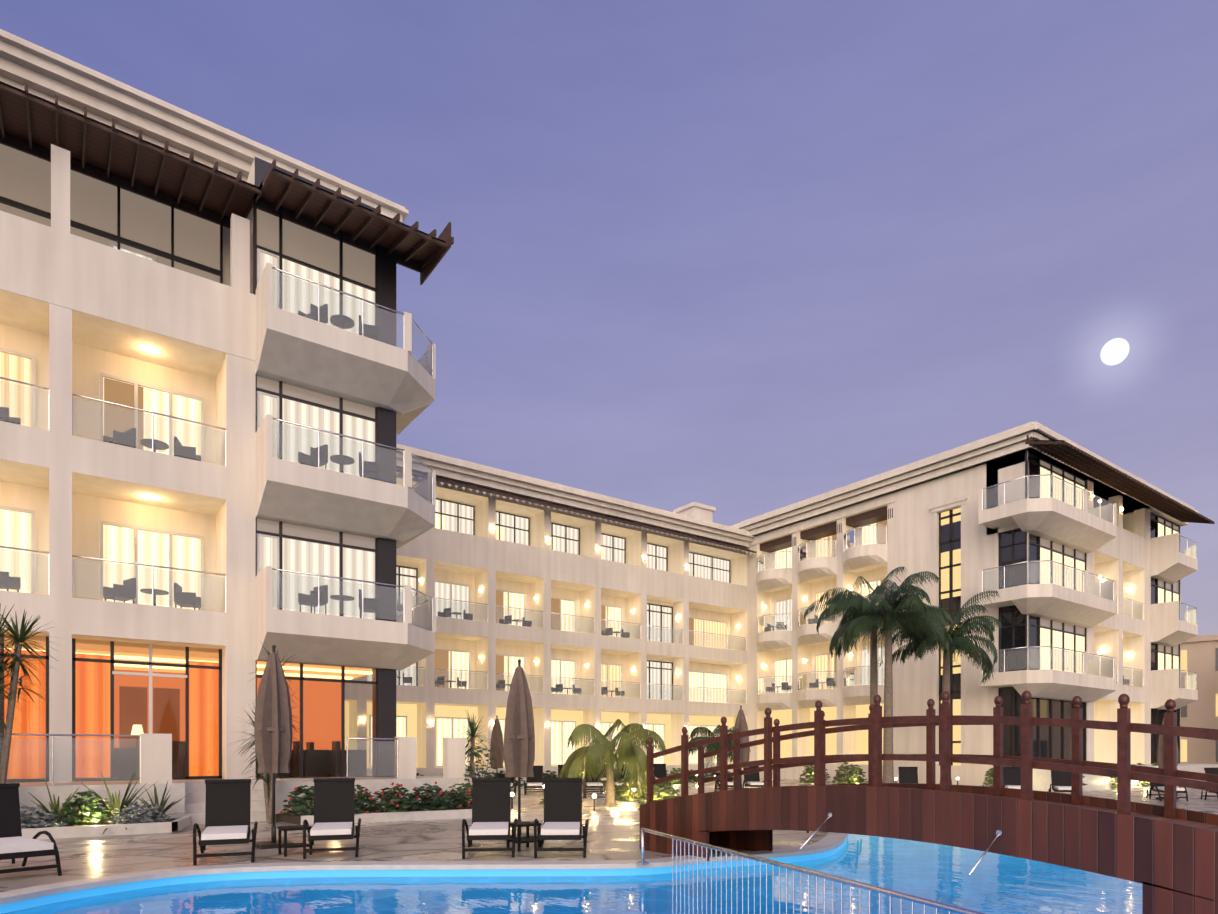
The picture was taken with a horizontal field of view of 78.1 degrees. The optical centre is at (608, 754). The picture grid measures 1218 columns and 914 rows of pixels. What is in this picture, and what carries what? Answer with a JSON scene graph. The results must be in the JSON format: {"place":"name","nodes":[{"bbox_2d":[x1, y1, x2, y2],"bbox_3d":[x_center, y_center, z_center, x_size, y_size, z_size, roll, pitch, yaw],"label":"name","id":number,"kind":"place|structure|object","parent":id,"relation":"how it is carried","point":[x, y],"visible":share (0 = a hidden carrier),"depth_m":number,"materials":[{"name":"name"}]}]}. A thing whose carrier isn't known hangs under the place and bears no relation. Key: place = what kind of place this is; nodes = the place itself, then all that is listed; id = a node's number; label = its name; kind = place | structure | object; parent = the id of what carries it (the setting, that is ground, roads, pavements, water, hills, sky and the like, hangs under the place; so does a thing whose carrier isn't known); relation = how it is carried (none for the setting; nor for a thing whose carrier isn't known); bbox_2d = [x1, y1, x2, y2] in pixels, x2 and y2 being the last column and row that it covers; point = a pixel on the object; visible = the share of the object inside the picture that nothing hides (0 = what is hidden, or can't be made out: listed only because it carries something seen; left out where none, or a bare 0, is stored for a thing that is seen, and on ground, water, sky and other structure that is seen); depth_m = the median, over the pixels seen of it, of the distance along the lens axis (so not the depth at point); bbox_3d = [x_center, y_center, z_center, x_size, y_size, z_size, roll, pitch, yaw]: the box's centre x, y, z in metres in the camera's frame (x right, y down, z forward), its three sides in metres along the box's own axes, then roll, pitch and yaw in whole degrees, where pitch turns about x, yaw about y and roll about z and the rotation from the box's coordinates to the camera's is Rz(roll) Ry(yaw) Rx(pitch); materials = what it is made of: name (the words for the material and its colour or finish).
{"place":"outdoors","nodes":[
{"label":"outdoors","id":0,"kind":"place"},
{"bbox_2d":[3,834,1141,913],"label":"pool water","id":1,"kind":"structure","parent":0,"point":[993,883],"depth_m":8.95,"materials":[{"name":"blue liquid"}]},
{"bbox_2d":[0,778,1217,891],"bbox_3d":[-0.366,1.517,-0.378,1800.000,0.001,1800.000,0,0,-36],"label":"deck","id":2,"kind":"structure","parent":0,"point":[613,833],"depth_m":12.48,"materials":[{"name":"beige stone"}]},
{"bbox_2d":[0,783,61,875],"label":"sun lounger","id":3,"kind":"object","parent":2,"relation":"on","point":[14,844],"visible":1,"depth_m":9.62,"materials":[{"name":"black fabric"}]},
{"bbox_2d":[0,603,61,783],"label":"dracaena","id":4,"kind":"object","parent":2,"relation":"on","point":[15,663],"visible":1,"depth_m":13.84,"materials":[{"name":"green plant"}]},
{"bbox_2d":[193,779,257,864],"bbox_3d":[-5.695,0.959,11.195,0.839,1.136,1.830,0,0,-25],"label":"sun lounger","id":5,"kind":"object","parent":2,"relation":"on","point":[227,811],"visible":1,"depth_m":11.52,"materials":[{"name":"black fabric"}]},
{"bbox_2d":[0,29,471,824],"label":"hotel block","id":6,"kind":"structure","parent":2,"relation":"on","point":[216,389],"depth_m":18.34,"materials":[{"name":"white paint"}]},
{"bbox_2d":[21,805,471,839],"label":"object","id":7,"kind":"structure","parent":2,"relation":"on","point":[76,830],"depth_m":14.92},
{"bbox_2d":[20,806,66,828],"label":"plant","id":8,"kind":"object","parent":7,"relation":"on","point":[26,820],"visible":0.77,"depth_m":13.64,"materials":[{"name":"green plant"}]},
{"bbox_2d":[20,777,104,828],"bbox_3d":[-10.399,0.911,14.028,1.451,1.012,1.472,0,0,37],"label":"agave","id":9,"kind":"object","parent":7,"relation":"on","point":[54,806],"visible":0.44,"depth_m":13.98,"materials":[{"name":"green plant"}]},
{"bbox_2d":[57,791,113,824],"bbox_3d":[-10.034,1.032,14.446,1.095,0.663,1.113,0,0,-36],"label":"shrub","id":10,"kind":"object","parent":7,"relation":"on","point":[79,805],"visible":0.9,"depth_m":14.32,"materials":[{"name":"green plant"}]},
{"bbox_2d":[56,769,175,834],"bbox_3d":[-9.651,0.866,14.601,1.672,1.202,1.931,0,0,27],"label":"agave","id":11,"kind":"object","parent":7,"relation":"on","point":[115,802],"visible":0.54,"depth_m":14.58,"materials":[{"name":"green plant"}]},
{"bbox_2d":[105,802,169,823],"bbox_3d":[-9.183,1.145,14.657,1.094,0.443,1.136,0,0,-36],"label":"shrub","id":12,"kind":"object","parent":7,"relation":"on","point":[146,814],"visible":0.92,"depth_m":14.52,"materials":[{"name":"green plant"}]},
{"bbox_2d":[131,781,190,819],"bbox_3d":[-9.130,0.931,15.124,1.253,0.784,1.229,0,0,-15],"label":"agave","id":13,"kind":"object","parent":7,"relation":"on","point":[163,803],"visible":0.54,"depth_m":15.12,"materials":[{"name":"green plant"}]},
{"bbox_2d":[280,785,313,815],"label":"red flower shrub","id":14,"kind":"object","parent":7,"relation":"on","point":[303,801],"visible":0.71,"depth_m":16.48,"materials":[{"name":"green plant"}]},
{"bbox_2d":[354,784,380,813],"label":"red flower shrub","id":15,"kind":"object","parent":7,"relation":"on","point":[361,799],"visible":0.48,"depth_m":16.87,"materials":[{"name":"green plant"}]},
{"bbox_2d":[367,782,420,812],"bbox_3d":[-4.994,1.006,17.401,1.220,0.715,1.185,0,0,-36],"label":"red flower shrub","id":16,"kind":"object","parent":7,"relation":"on","point":[389,802],"visible":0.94,"depth_m":17.23,"materials":[{"name":"green plant"}]},
{"bbox_2d":[406,782,453,810],"bbox_3d":[-4.292,1.008,18.015,1.146,0.711,1.144,0,0,18],"label":"red flower shrub","id":17,"kind":"object","parent":7,"relation":"on","point":[432,801],"visible":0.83,"depth_m":17.83,"materials":[{"name":"green plant"}]},
{"bbox_2d":[441,783,471,808],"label":"red flower shrub","id":18,"kind":"object","parent":7,"relation":"on","point":[462,798],"visible":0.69,"depth_m":18.54,"materials":[{"name":"green plant"}]},
{"bbox_2d":[464,740,496,805],"bbox_3d":[-3.361,0.492,19.555,1.010,1.735,1.067,0,0,0],"label":"twig shrub","id":19,"kind":"object","parent":7,"relation":"on","point":[482,772],"visible":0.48,"depth_m":19.47,"materials":[{"name":"green plant"}]},
{"bbox_2d":[227,640,310,822],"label":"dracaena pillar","id":20,"kind":"structure","parent":2,"relation":"on","point":[267,781],"depth_m":16.59,"materials":[{"name":"green plant"}]},
{"bbox_2d":[254,645,292,848],"bbox_3d":[-5.505,-0.140,12.329,0.588,3.315,0.627,0,0,-36],"label":"closed parasol","id":21,"kind":"object","parent":2,"relation":"on","point":[273,733],"visible":1,"depth_m":12.19,"materials":[{"name":"grey"}]},
{"bbox_2d":[277,825,311,856],"bbox_3d":[-4.755,1.307,11.385,0.420,0.420,0.420,0,0,-36],"label":"side table","id":22,"kind":"object","parent":2,"relation":"on","point":[285,845],"visible":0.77,"depth_m":11.30,"materials":[{"name":"black wicker"}]},
{"bbox_2d":[303,778,360,858],"bbox_3d":[-4.326,0.959,11.784,0.839,1.136,1.830,0,0,-18],"label":"sun lounger","id":23,"kind":"object","parent":2,"relation":"on","point":[334,800],"visible":0.92,"depth_m":12.15,"materials":[{"name":"black fabric"}]},
{"bbox_2d":[439,710,494,776],"bbox_3d":[-3.942,0.122,20.847,1.861,2.813,1.813,0,0,-36],"label":"dracaena","id":24,"kind":"object","parent":2,"relation":"on","point":[472,732],"visible":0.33,"depth_m":20.76,"materials":[{"name":"green plant"}]},
{"bbox_2d":[462,778,516,858],"bbox_3d":[-1.864,0.959,11.814,0.839,1.136,1.830,0,0,-7],"label":"sun lounger","id":25,"kind":"object","parent":2,"relation":"on","point":[491,808],"visible":0.96,"depth_m":12.22,"materials":[{"name":"black fabric"}]},
{"bbox_2d":[490,716,503,777],"bbox_3d":[-4.477,-0.015,29.994,0.588,3.065,0.627,0,0,-36],"label":"closed parasol","id":26,"kind":"object","parent":2,"relation":"on","point":[497,749],"visible":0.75,"depth_m":29.85,"materials":[{"name":"grey"}]},
{"bbox_2d":[489,770,524,785],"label":"hedge","id":27,"kind":"object","parent":2,"relation":"on","point":[501,772],"visible":0.08,"depth_m":34.91,"materials":[{"name":"green plant"}]},
{"bbox_2d":[498,774,516,795],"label":"sun lounger","id":28,"kind":"object","parent":2,"relation":"on","point":[512,780],"visible":0.4,"depth_m":28.96,"materials":[{"name":"black fabric"}]},
{"bbox_2d":[511,792,513,808],"bbox_3d":[-2.700,1.287,20.903,0.105,0.460,0.105,0,0,-13],"label":"garden light","id":29,"kind":"object","parent":2,"relation":"on","point":[512,794],"visible":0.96,"depth_m":20.88,"materials":[{"name":"grey"}]},
{"bbox_2d":[504,659,534,838],"bbox_3d":[-1.607,-0.090,13.425,0.588,3.215,0.627,0,0,-36],"label":"closed parasol","id":30,"kind":"object","parent":2,"relation":"on","point":[519,745],"visible":0.98,"depth_m":13.28,"materials":[{"name":"grey"}]},
{"bbox_2d":[507,821,541,850],"bbox_3d":[-1.365,1.307,11.990,0.420,0.420,0.420,0,0,-36],"label":"side table","id":31,"kind":"object","parent":2,"relation":"on","point":[527,840],"visible":0.69,"depth_m":11.93,"materials":[{"name":"black wood"}]},
{"bbox_2d":[524,766,543,794],"bbox_3d":[-2.835,0.986,28.695,0.839,1.083,1.830,0,0,-5],"label":"sun lounger","id":32,"kind":"object","parent":2,"relation":"on","point":[536,781],"visible":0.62,"depth_m":29.14,"materials":[{"name":"black fabric"}]},
{"bbox_2d":[525,770,557,784],"bbox_3d":[-3.102,1.146,36.442,2.017,0.782,1.995,0,0,27],"label":"lounge chair","id":33,"kind":"object","parent":2,"relation":"on","point":[550,775],"visible":0.19,"depth_m":36.25,"materials":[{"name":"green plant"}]},
{"bbox_2d":[345,443,756,783],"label":"hotel wing","id":34,"kind":"structure","parent":2,"relation":"on","point":[601,613],"depth_m":40.72,"materials":[{"name":"beige paint"}]},
{"bbox_2d":[558,765,562,774],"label":"sun lounger","id":35,"kind":"object","parent":2,"relation":"on","point":[559,768],"depth_m":34.02,"materials":[{"name":"black fabric"}]},
{"bbox_2d":[534,778,588,857],"bbox_3d":[-0.740,0.959,11.834,0.839,1.136,1.830,0,0,-2],"label":"sun lounger","id":36,"kind":"object","parent":2,"relation":"on","point":[562,808],"visible":0.9,"depth_m":12.24,"materials":[{"name":"black fabric"}]},
{"bbox_2d":[555,773,578,777],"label":"court shrub","id":37,"kind":"object","parent":2,"relation":"on","point":[565,777],"depth_m":31.30,"materials":[{"name":"green plant"}]},
{"bbox_2d":[582,767,604,794],"bbox_3d":[-0.593,0.986,28.839,0.839,1.083,1.830,0,0,-5],"label":"sun lounger","id":38,"kind":"object","parent":2,"relation":"on","point":[593,783],"visible":0.56,"depth_m":28.68,"materials":[{"name":"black fabric"}]},
{"bbox_2d":[592,794,595,810],"bbox_3d":[-0.393,1.287,20.105,0.105,0.460,0.105,0,0,32],"label":"garden light","id":39,"kind":"object","parent":2,"relation":"on","point":[594,796],"visible":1,"depth_m":20.08,"materials":[{"name":"grey"}]},
{"bbox_2d":[600,765,606,785],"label":"sun lounger","id":40,"kind":"object","parent":2,"relation":"on","point":[603,776],"depth_m":35.20,"materials":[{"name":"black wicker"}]},
{"bbox_2d":[0,813,1217,913],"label":"pool coping","id":41,"kind":"object","parent":2,"relation":"on","point":[829,844],"visible":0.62,"depth_m":10.09,"materials":[{"name":"blue tile"}]},
{"bbox_2d":[636,828,986,913],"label":"metal railing","id":42,"kind":"object","parent":41,"relation":"on","point":[949,908],"visible":0.9,"depth_m":6.93,"materials":[{"name":"silver metal"}]},
{"bbox_2d":[640,690,1217,913],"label":"timber footbridge","id":43,"kind":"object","parent":41,"relation":"on","point":[1166,855],"visible":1,"depth_m":7.87,"materials":[{"name":"brown wood"}]},
{"bbox_2d":[558,719,665,806],"bbox_3d":[0.194,0.223,21.888,3.049,2.588,3.052,0,0,-13],"label":"palm tree","id":44,"kind":"object","parent":2,"relation":"on","point":[599,753],"visible":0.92,"depth_m":21.25,"materials":[{"name":"green plant"}]},
{"bbox_2d":[615,775,645,800],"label":"court shrub","id":45,"kind":"object","parent":2,"relation":"on","point":[624,793],"visible":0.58,"depth_m":24.17,"materials":[{"name":"green plant"}]},
{"bbox_2d":[636,777,680,804],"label":"court shrub","id":46,"kind":"object","parent":2,"relation":"on","point":[664,794],"visible":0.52,"depth_m":21.74,"materials":[{"name":"green plant"}]},
{"bbox_2d":[653,764,670,783],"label":"sun lounger","id":47,"kind":"object","parent":2,"relation":"on","point":[659,770],"depth_m":37.46,"materials":[{"name":"black wicker"}]},
{"bbox_2d":[665,768,688,783],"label":"court shrub","id":48,"kind":"object","parent":2,"relation":"on","point":[674,772],"visible":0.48,"depth_m":37.70,"materials":[{"name":"green plant"}]},
{"bbox_2d":[677,769,704,781],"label":"hedge","id":49,"kind":"object","parent":2,"relation":"on","point":[691,778],"visible":0.12,"depth_m":41.34,"materials":[{"name":"green plant"}]},
{"bbox_2d":[704,771,732,779],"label":"hedge","id":50,"kind":"object","parent":2,"relation":"on","point":[712,774],"visible":0.12,"depth_m":42.95,"materials":[{"name":"green plant"}]},
{"bbox_2d":[688,725,750,786],"bbox_3d":[4.919,0.093,34.323,2.897,2.849,2.861,0,0,-6],"label":"palm","id":51,"kind":"object","parent":2,"relation":"on","point":[704,733],"visible":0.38,"depth_m":34.00,"materials":[{"name":"green plant"}]},
{"bbox_2d":[714,773,732,791],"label":"sun lounger","id":52,"kind":"object","parent":2,"relation":"on","point":[730,782],"visible":0.35,"depth_m":29.97,"materials":[{"name":"black wicker"}]},
{"bbox_2d":[732,706,749,788],"bbox_3d":[4.448,-0.065,25.348,0.588,3.165,0.627,0,0,-36],"label":"closed parasol","id":53,"kind":"object","parent":2,"relation":"on","point":[741,724],"visible":0.54,"depth_m":25.23,"materials":[{"name":"grey"}]},
{"bbox_2d":[742,766,763,788],"bbox_3d":[5.723,0.986,29.642,0.839,1.083,1.830,0,0,1],"label":"sun lounger","id":54,"kind":"object","parent":2,"relation":"on","point":[751,779],"visible":0.48,"depth_m":30.07,"materials":[{"name":"black wicker"}]},
{"bbox_2d":[799,765,830,782],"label":"shrub","id":55,"kind":"object","parent":2,"relation":"on","point":[809,772],"visible":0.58,"depth_m":38.94,"materials":[{"name":"green plant"}]},
{"bbox_2d":[832,762,867,783],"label":"shrub","id":56,"kind":"object","parent":2,"relation":"on","point":[849,776],"visible":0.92,"depth_m":35.79,"materials":[{"name":"green plant"}]},
{"bbox_2d":[804,567,930,703],"bbox_3d":[12.193,-3.239,33.575,5.075,9.512,5.487,0,0,-36],"label":"tall palm","id":57,"kind":"object","parent":2,"relation":"on","point":[880,589],"visible":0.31,"depth_m":33.43,"materials":[{"name":"green plant"}]},
{"bbox_2d":[824,571,952,782],"bbox_3d":[11.571,-2.848,30.877,4.896,8.731,4.466,0,0,-11],"label":"tall palm","id":58,"kind":"object","parent":2,"relation":"on","point":[921,613],"visible":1,"depth_m":30.70,"materials":[{"name":"green plant"}]},
{"bbox_2d":[898,767,917,782],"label":"sun lounger","id":59,"kind":"object","parent":2,"relation":"on","point":[908,774],"visible":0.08,"depth_m":26.57,"materials":[{"name":"black wicker"}]},
{"bbox_2d":[892,590,1003,783],"bbox_3d":[14.436,-2.623,32.711,4.338,8.281,4.425,0,0,18],"label":"tall palm","id":60,"kind":"object","parent":2,"relation":"on","point":[958,639],"visible":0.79,"depth_m":31.85,"materials":[{"name":"green plant"}]},
{"bbox_2d":[730,421,1217,791],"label":"hotel block","id":61,"kind":"structure","parent":2,"relation":"on","point":[1068,550],"depth_m":38.93,"materials":[{"name":"beige paint"}]},
{"bbox_2d":[982,766,1009,786],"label":"shrub","id":62,"kind":"object","parent":2,"relation":"on","point":[989,781],"visible":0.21,"depth_m":31.70,"materials":[{"name":"green plant"}]},
{"bbox_2d":[1003,767,1020,788],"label":"sun lounger","id":63,"kind":"object","parent":2,"relation":"on","point":[1011,777],"visible":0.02,"depth_m":26.63,"materials":[{"name":"black wicker"}]},
{"bbox_2d":[1048,770,1070,791],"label":"sun lounger","id":64,"kind":"object","parent":2,"relation":"on","point":[1061,781],"visible":0.48,"depth_m":25.93,"materials":[{"name":"black wicker"}]},
{"bbox_2d":[1110,777,1116,787],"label":"shrub","id":65,"kind":"object","parent":2,"relation":"on","point":[1114,784],"visible":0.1,"depth_m":32.27,"materials":[{"name":"green plant"}]},
{"bbox_2d":[1131,763,1149,786],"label":"shrub","id":66,"kind":"object","parent":2,"relation":"on","point":[1140,764],"visible":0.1,"depth_m":34.33,"materials":[{"name":"green plant"}]},
{"bbox_2d":[1146,782,1187,800],"bbox_3d":[18.640,1.144,25.145,0.839,0.767,2.013,0,0,24],"label":"sun lounger","id":67,"kind":"object","parent":2,"relation":"on","point":[1158,787],"visible":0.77,"depth_m":24.75,"materials":[{"name":"black wicker"}]},
{"bbox_2d":[1156,718,1178,799],"bbox_3d":[18.748,-0.015,25.215,0.588,3.065,0.627,0,0,-36],"label":"closed parasol","id":68,"kind":"object","parent":2,"relation":"on","point":[1160,753],"visible":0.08,"depth_m":25.20,"materials":[{"name":"grey"}]},
{"bbox_2d":[1201,768,1217,799],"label":"sun lounger","id":69,"kind":"object","parent":2,"relation":"on","point":[1214,771],"visible":0.46,"depth_m":24.87,"materials":[{"name":"black wicker"}]},
{"bbox_2d":[0,0,1217,635],"label":"sky","id":70,"kind":"structure","parent":0,"point":[743,259],"materials":[{"name":"purple"}]},
{"bbox_2d":[614,773,626,789],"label":"sun lounger","id":71,"kind":"object","parent":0,"point":[622,777],"visible":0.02,"depth_m":30.00,"materials":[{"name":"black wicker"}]},
{"bbox_2d":[1181,634,1217,763],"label":"distant town buildings","id":72,"kind":"structure","parent":0,"point":[1199,655],"depth_m":49.85,"materials":[{"name":"beige paint"}]}
]}

